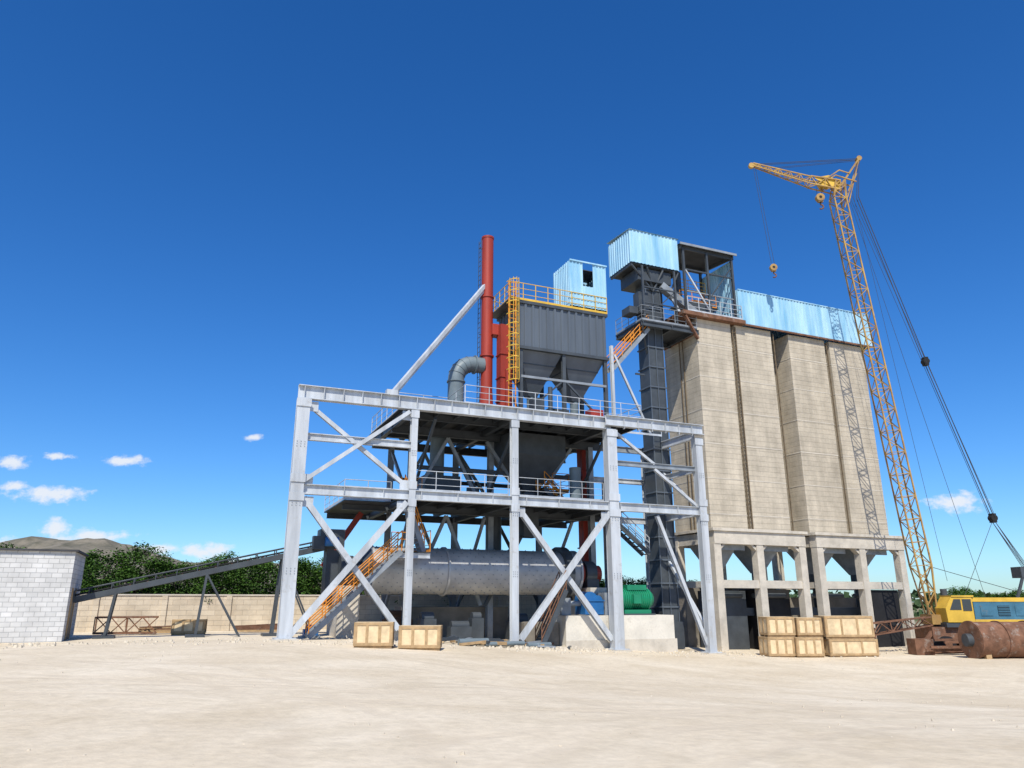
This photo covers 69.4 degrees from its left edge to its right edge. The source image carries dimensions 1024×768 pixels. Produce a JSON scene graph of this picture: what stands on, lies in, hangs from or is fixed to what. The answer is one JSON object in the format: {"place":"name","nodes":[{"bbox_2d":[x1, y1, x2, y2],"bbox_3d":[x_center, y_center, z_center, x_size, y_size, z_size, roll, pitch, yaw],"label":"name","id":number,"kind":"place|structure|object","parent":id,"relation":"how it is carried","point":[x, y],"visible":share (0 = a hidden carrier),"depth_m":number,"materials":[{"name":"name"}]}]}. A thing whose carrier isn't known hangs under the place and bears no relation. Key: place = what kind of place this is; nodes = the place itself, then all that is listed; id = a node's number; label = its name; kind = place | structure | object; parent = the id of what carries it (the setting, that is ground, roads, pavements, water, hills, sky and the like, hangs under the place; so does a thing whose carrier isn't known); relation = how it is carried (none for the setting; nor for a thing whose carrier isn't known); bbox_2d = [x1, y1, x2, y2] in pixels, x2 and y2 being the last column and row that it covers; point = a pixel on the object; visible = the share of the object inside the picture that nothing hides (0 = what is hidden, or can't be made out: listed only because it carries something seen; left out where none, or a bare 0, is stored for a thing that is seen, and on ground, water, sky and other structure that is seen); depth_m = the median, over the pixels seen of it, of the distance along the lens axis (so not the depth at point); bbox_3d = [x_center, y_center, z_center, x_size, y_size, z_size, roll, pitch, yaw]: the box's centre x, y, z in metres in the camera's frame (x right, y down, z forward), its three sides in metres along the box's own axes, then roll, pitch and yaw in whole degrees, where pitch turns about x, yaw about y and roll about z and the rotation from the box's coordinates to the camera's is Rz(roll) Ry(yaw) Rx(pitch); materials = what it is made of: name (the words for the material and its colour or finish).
{"place":"outdoors","nodes":[
{"label":"outdoors","id":0,"kind":"place"},
{"bbox_2d":[0,536,320,593],"bbox_3d":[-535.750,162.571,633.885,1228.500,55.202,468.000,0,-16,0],"label":"hills","id":1,"kind":"structure","parent":0,"point":[85,545],"depth_m":539.76,"materials":[{"name":"green plant"}]},
{"bbox_2d":[0,602,1023,767],"bbox_3d":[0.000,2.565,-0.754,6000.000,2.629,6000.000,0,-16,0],"label":"ground","id":2,"kind":"structure","parent":0,"point":[171,708],"depth_m":13.86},
{"bbox_2d":[0,542,25,547],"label":"tree","id":3,"kind":"object","parent":2,"relation":"on","point":[8,545],"visible":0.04,"depth_m":44.25,"materials":[{"name":"green plant"}]},
{"bbox_2d":[0,548,88,642],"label":"block hut","id":4,"kind":"object","parent":2,"relation":"on","point":[38,588],"visible":0.76,"depth_m":33.02,"materials":[{"name":"concrete"}]},
{"bbox_2d":[64,588,76,640],"bbox_3d":[-20.614,10.735,34.549,0.075,2.305,1.204,7,-18,-22],"label":"door","id":5,"kind":"structure","parent":4,"relation":"in","point":[71,608],"depth_m":34.39,"materials":[{"name":"grey paint"}]},
{"bbox_2d":[81,559,115,592],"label":"tree","id":6,"kind":"object","parent":2,"relation":"on","point":[98,572],"visible":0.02,"depth_m":48.56,"materials":[{"name":"green plant"}]},
{"bbox_2d":[80,547,141,592],"bbox_3d":[-25.368,12.651,44.812,5.024,5.397,5.340,4,-17,-13],"label":"tree","id":7,"kind":"object","parent":2,"relation":"on","point":[89,566],"visible":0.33,"depth_m":44.86,"materials":[{"name":"green plant"}]},
{"bbox_2d":[95,564,152,593],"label":"tree","id":8,"kind":"object","parent":2,"relation":"on","point":[110,573],"visible":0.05,"depth_m":48.77,"materials":[{"name":"green plant"}]},
{"bbox_2d":[102,542,175,593],"bbox_3d":[-23.562,12.768,46.070,5.153,5.880,5.628,6,-17,-19],"label":"tree","id":9,"kind":"object","parent":2,"relation":"on","point":[137,556],"visible":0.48,"depth_m":46.21,"materials":[{"name":"green plant"}]},
{"bbox_2d":[134,555,185,592],"bbox_3d":[-23.733,14.209,49.791,5.367,5.186,4.492,-6,-18,21],"label":"tree","id":10,"kind":"object","parent":2,"relation":"on","point":[158,571],"visible":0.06,"depth_m":49.79,"materials":[{"name":"green plant"}]},
{"bbox_2d":[147,560,204,593],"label":"tree","id":11,"kind":"object","parent":2,"relation":"on","point":[170,567],"visible":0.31,"depth_m":47.30,"materials":[{"name":"green plant"}]},
{"bbox_2d":[92,616,277,634],"bbox_3d":[-17.824,13.410,41.324,9.756,0.896,1.695,9,-18,-27],"label":"scaffold stack","id":12,"kind":"object","parent":2,"relation":"on","point":[149,629],"visible":0.8,"depth_m":40.05,"materials":[{"name":"metal"}]},
{"bbox_2d":[170,619,207,634],"bbox_3d":[-17.201,12.958,39.447,1.672,0.807,1.073,5,-17,-16],"label":"crate","id":13,"kind":"object","parent":2,"relation":"on","point":[182,626],"visible":0.91,"depth_m":38.97,"materials":[{"name":"brown wood"}]},
{"bbox_2d":[164,559,225,593],"bbox_3d":[-21.694,14.574,50.728,4.514,4.934,4.687,-13,-21,38],"label":"tree","id":14,"kind":"object","parent":2,"relation":"on","point":[198,582],"visible":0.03,"depth_m":50.86,"materials":[{"name":"green plant"}]},
{"bbox_2d":[74,529,344,638],"bbox_3d":[-15.293,10.087,37.663,13.302,5.706,1.854,7,-18,-22],"label":"belt conveyor","id":15,"kind":"object","parent":2,"relation":"on","point":[321,541],"visible":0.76,"depth_m":38.08,"materials":[{"name":"grey metal"}]},
{"bbox_2d":[172,556,247,601],"bbox_3d":[-19.104,13.445,47.045,4.711,5.018,4.610,8,-18,-25],"label":"tree","id":16,"kind":"object","parent":2,"relation":"on","point":[214,577],"visible":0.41,"depth_m":47.09,"materials":[{"name":"green plant"}]},
{"bbox_2d":[205,551,263,593],"bbox_3d":[-19.765,14.330,51.029,5.554,5.651,4.995,3,-17,-9],"label":"tree","id":17,"kind":"object","parent":2,"relation":"on","point":[223,557],"visible":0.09,"depth_m":51.43,"materials":[{"name":"green plant"}]},
{"bbox_2d":[219,557,280,594],"bbox_3d":[-17.114,13.858,48.358,4.249,5.028,5.224,-4,-17,15],"label":"tree","id":18,"kind":"object","parent":2,"relation":"on","point":[244,571],"visible":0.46,"depth_m":48.17,"materials":[{"name":"green plant"}]},
{"bbox_2d":[233,561,280,594],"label":"tree","id":19,"kind":"object","parent":2,"relation":"on","point":[269,574],"visible":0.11,"depth_m":51.70,"materials":[{"name":"green plant"}]},
{"bbox_2d":[253,557,319,594],"bbox_3d":[-14.817,14.271,50.117,4.935,5.208,4.760,-6,-17,19],"label":"tree","id":20,"kind":"object","parent":2,"relation":"on","point":[305,565],"visible":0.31,"depth_m":49.79,"materials":[{"name":"green plant"}]},
{"bbox_2d":[264,564,321,594],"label":"tree","id":21,"kind":"object","parent":2,"relation":"on","point":[299,581],"visible":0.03,"depth_m":53.01,"materials":[{"name":"green plant"}]},
{"bbox_2d":[295,557,322,594],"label":"tree","id":22,"kind":"object","parent":2,"relation":"on","point":[316,574],"visible":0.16,"depth_m":49.78,"materials":[{"name":"green plant"}]},
{"bbox_2d":[74,594,549,631],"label":"perimeter wall","id":23,"kind":"structure","parent":2,"relation":"on","point":[248,609],"depth_m":45.05,"materials":[{"name":"concrete"}]},
{"bbox_2d":[353,622,394,647],"bbox_3d":[-5.999,10.919,32.229,1.672,1.055,1.173,2,-16,-5],"label":"wooden crate","id":24,"kind":"object","parent":2,"relation":"on","point":[373,635],"visible":1,"depth_m":31.70,"materials":[{"name":"brown wood"}]},
{"bbox_2d":[398,625,441,650],"bbox_3d":[-3.999,11.098,32.383,1.823,1.007,1.172,0,-16,-2],"label":"wooden crate","id":25,"kind":"object","parent":2,"relation":"on","point":[420,637],"visible":0.97,"depth_m":31.86,"materials":[{"name":"brown wood"}]},
{"bbox_2d":[326,545,606,637],"bbox_3d":[-2.084,12.271,42.400,16.151,6.015,3.100,7,-18,-22],"label":"ball mill","id":26,"kind":"object","parent":2,"relation":"on","point":[442,571],"visible":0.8,"depth_m":41.56,"materials":[{"name":"metal"}]},
{"bbox_2d":[300,608,654,640],"bbox_3d":[-1.044,14.216,42.804,22.305,2.305,4.604,7,-18,-22],"label":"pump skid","id":27,"kind":"object","parent":2,"relation":"on","point":[473,626],"visible":0.46,"depth_m":40.77,"materials":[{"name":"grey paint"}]},
{"bbox_2d":[270,316,725,654],"bbox_3d":[-1.374,5.184,45.737,25.306,22.674,10.754,7,-18,-22],"label":"steel support frame","id":28,"kind":"object","parent":2,"relation":"on","point":[460,425],"visible":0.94,"depth_m":42.21,"materials":[{"name":"grey paint"}]},
{"bbox_2d":[385,235,493,403],"bbox_3d":[-4.042,-4.500,44.327,1.025,12.650,8.874,-12,-20,36],"label":"red chimney stack","id":29,"kind":"object","parent":28,"relation":"on","point":[484,293],"visible":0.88,"depth_m":46.60,"materials":[{"name":"paint"}]},
{"bbox_2d":[320,449,588,566],"bbox_3d":[-2.596,7.680,45.299,17.184,8.972,1.853,6,-18,-21],"label":"red riser duct","id":30,"kind":"object","parent":28,"relation":"attached to","point":[583,525],"visible":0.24,"depth_m":48.14,"materials":[{"name":"metal"}]},
{"bbox_2d":[447,355,485,401],"bbox_3d":[-3.164,0.189,45.470,2.902,4.302,1.500,7,-18,-22],"label":"grey elbow duct","id":31,"kind":"object","parent":28,"relation":"on","point":[460,369],"visible":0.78,"depth_m":45.28,"materials":[{"name":"metal"}]},
{"bbox_2d":[417,432,580,549],"bbox_3d":[-1.463,7.116,46.526,11.068,7.403,4.844,1,-16,-5],"label":"process hopper","id":32,"kind":"object","parent":28,"relation":"on","point":[539,454],"visible":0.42,"depth_m":45.76,"materials":[{"name":"grey paint"}]},
{"bbox_2d":[491,323,511,405],"bbox_3d":[-0.710,-0.757,46.157,1.123,6.305,1.423,7,-18,-22],"label":"red filter duct","id":33,"kind":"object","parent":28,"relation":"on","point":[499,332],"visible":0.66,"depth_m":46.03,"materials":[{"name":"metal"}]},
{"bbox_2d":[510,350,603,415],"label":"discharge hoppers","id":34,"kind":"object","parent":28,"relation":"on","point":[548,365],"visible":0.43,"depth_m":46.71,"materials":[{"name":"grey paint"}]},
{"bbox_2d":[513,348,608,414],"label":"legs","id":35,"kind":"object","parent":28,"relation":"on","point":[563,381],"visible":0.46,"depth_m":46.31,"materials":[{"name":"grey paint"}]},
{"bbox_2d":[497,300,608,360],"bbox_3d":[2.631,-2.934,48.639,6.393,3.182,3.653,7,-18,-22],"label":"filter casing","id":36,"kind":"object","parent":35,"relation":"on","point":[552,329],"visible":0.69,"depth_m":47.03,"materials":[{"name":"grey paint"}]},
{"bbox_2d":[493,276,606,406],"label":"top rails and ladder","id":37,"kind":"object","parent":36,"relation":"attached to","point":[505,306],"visible":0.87,"depth_m":46.42,"materials":[{"name":"yellow metal"}]},
{"bbox_2d":[553,259,606,311],"bbox_3d":[3.144,-6.234,49.219,5.904,3.543,2.595,7,-18,-22],"label":"blue penthouse","id":38,"kind":"object","parent":36,"relation":"on","point":[572,275],"visible":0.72,"depth_m":48.89,"materials":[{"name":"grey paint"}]},
{"bbox_2d":[457,638,551,647],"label":"steel pipes","id":39,"kind":"object","parent":2,"relation":"on","point":[509,643],"visible":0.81,"depth_m":37.31,"materials":[{"name":"grey metal"}]},
{"bbox_2d":[442,635,570,648],"bbox_3d":[-0.658,13.320,38.124,8.223,0.675,2.966,7,-18,-22],"label":"scrap timber pile","id":40,"kind":"object","parent":2,"relation":"on","point":[453,639],"visible":0.52,"depth_m":37.24,"materials":[{"name":"brown wood"}]},
{"bbox_2d":[0,635,1019,764],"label":"rubble stones","id":41,"kind":"object","parent":2,"relation":"on","point":[564,649],"visible":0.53,"depth_m":34.89,"materials":[{"name":"stone"}]},
{"bbox_2d":[394,606,677,651],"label":"concrete plinth","id":42,"kind":"structure","parent":2,"relation":"on","point":[655,633],"depth_m":42.35,"materials":[{"name":"white concrete"}]},
{"bbox_2d":[559,592,608,614],"bbox_3d":[4.183,12.628,42.608,3.406,1.284,1.304,7,-18,-22],"label":"blue gearbox","id":43,"kind":"object","parent":42,"relation":"on","point":[599,603],"visible":0.77,"depth_m":42.26,"materials":[{"name":"metal"}]},
{"bbox_2d":[623,585,655,614],"bbox_3d":[6.889,12.759,43.727,3.050,1.704,1.605,7,-18,-22],"label":"green electric motor","id":44,"kind":"object","parent":42,"relation":"on","point":[638,599],"visible":0.81,"depth_m":43.38,"materials":[{"name":"metal"}]},
{"bbox_2d":[142,589,1023,616],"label":"distant treeline","id":45,"kind":"object","parent":2,"relation":"on","point":[916,605],"depth_m":180.87,"materials":[{"name":"green plant"}]},
{"bbox_2d":[599,579,604,587],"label":"tree","id":46,"kind":"object","parent":2,"relation":"on","point":[602,584],"visible":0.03,"depth_m":59.00,"materials":[{"name":"green plant"}]},
{"bbox_2d":[622,575,637,584],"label":"tree","id":47,"kind":"object","parent":2,"relation":"on","point":[632,581],"visible":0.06,"depth_m":63.62,"materials":[{"name":"green plant"}]},
{"bbox_2d":[634,577,646,584],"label":"tree","id":48,"kind":"object","parent":2,"relation":"on","point":[641,581],"visible":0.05,"depth_m":64.70,"materials":[{"name":"green plant"}]},
{"bbox_2d":[607,228,698,648],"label":"bucket elevator tower","id":49,"kind":"structure","parent":2,"relation":"on","point":[643,266],"depth_m":51.73,"materials":[{"name":"grey metal"}]},
{"bbox_2d":[758,636,795,656],"bbox_3d":[15.399,15.284,43.036,1.622,1.127,1.275,2,-17,-7],"label":"wooden crate","id":50,"kind":"object","parent":2,"relation":"on","point":[776,646],"visible":0.89,"depth_m":42.50,"materials":[{"name":"brown wood"}]},
{"bbox_2d":[758,616,795,636],"bbox_3d":[15.500,14.209,43.352,1.674,1.106,1.273,2,-16,-5],"label":"wooden crate","id":51,"kind":"object","parent":50,"relation":"on","point":[780,626],"visible":1,"depth_m":42.81,"materials":[{"name":"brown wood"}]},
{"bbox_2d":[664,241,915,650],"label":"concrete silo block","id":52,"kind":"structure","parent":2,"relation":"on","point":[770,393],"depth_m":53.40,"materials":[{"name":"concrete"}]},
{"bbox_2d":[794,637,824,657],"bbox_3d":[17.049,15.294,43.033,1.674,1.107,1.275,2,-17,-7],"label":"wooden crate","id":53,"kind":"object","parent":2,"relation":"on","point":[809,647],"visible":0.79,"depth_m":42.45,"materials":[{"name":"brown wood"}]},
{"bbox_2d":[794,617,822,636],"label":"wooden crate","id":54,"kind":"object","parent":53,"relation":"on","point":[808,626],"visible":0.73,"depth_m":42.96,"materials":[{"name":"brown wood"}]},
{"bbox_2d":[823,638,879,656],"bbox_3d":[19.700,15.455,43.403,2.975,1.007,1.474,2,-16,-5],"label":"wooden crate","id":55,"kind":"object","parent":2,"relation":"on","point":[851,647],"visible":0.71,"depth_m":42.74,"materials":[{"name":"brown wood"}]},
{"bbox_2d":[813,616,874,638],"bbox_3d":[19.600,14.357,43.727,2.970,1.258,1.373,2,-16,-5],"label":"wooden crate","id":56,"kind":"object","parent":55,"relation":"on","point":[847,627],"visible":0.85,"depth_m":43.10,"materials":[{"name":"brown wood"}]},
{"bbox_2d":[748,155,1023,645],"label":"lattice boom crane","id":57,"kind":"object","parent":2,"relation":"on","point":[949,616],"visible":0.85,"depth_m":50.92,"materials":[{"name":"yellow paint"}]},
{"bbox_2d":[873,616,932,638],"bbox_3d":[24.688,15.901,47.129,4.336,2.095,0.791,2,-16,-5],"label":"spare boom section","id":58,"kind":"object","parent":2,"relation":"on","point":[894,630],"visible":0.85,"depth_m":47.09,"materials":[{"name":"metal"}]},
{"bbox_2d":[906,638,962,654],"bbox_3d":[26.248,16.032,45.259,4.099,0.905,2.513,0,-16,0],"label":"scrap steel pile","id":59,"kind":"object","parent":2,"relation":"on","point":[920,646],"visible":0.84,"depth_m":44.46,"materials":[{"name":"brown metal"}]},
{"bbox_2d":[944,585,984,597],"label":"tree","id":60,"kind":"object","parent":2,"relation":"on","point":[958,591],"visible":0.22,"depth_m":81.80,"materials":[{"name":"green plant"}]},
{"bbox_2d":[958,590,983,597],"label":"tree","id":61,"kind":"object","parent":2,"relation":"on","point":[971,594],"visible":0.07,"depth_m":76.42,"materials":[{"name":"green plant"}]},
{"bbox_2d":[958,621,1023,658],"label":"rusty steel drum","id":62,"kind":"object","parent":2,"relation":"on","point":[988,640],"visible":0.94,"depth_m":41.22,"materials":[{"name":"brown metal"}]},
{"bbox_2d":[983,592,1014,597],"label":"tree","id":63,"kind":"object","parent":2,"relation":"on","point":[999,595],"visible":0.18,"depth_m":82.53,"materials":[{"name":"green plant"}]},
{"bbox_2d":[1004,589,1023,597],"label":"tree","id":64,"kind":"object","parent":2,"relation":"on","point":[1014,593],"visible":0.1,"depth_m":81.91,"materials":[{"name":"green plant"}]},
{"bbox_2d":[0,0,1023,600],"label":"sky","id":65,"kind":"structure","parent":0,"point":[211,211],"materials":[{"name":"blue"}]}
]}

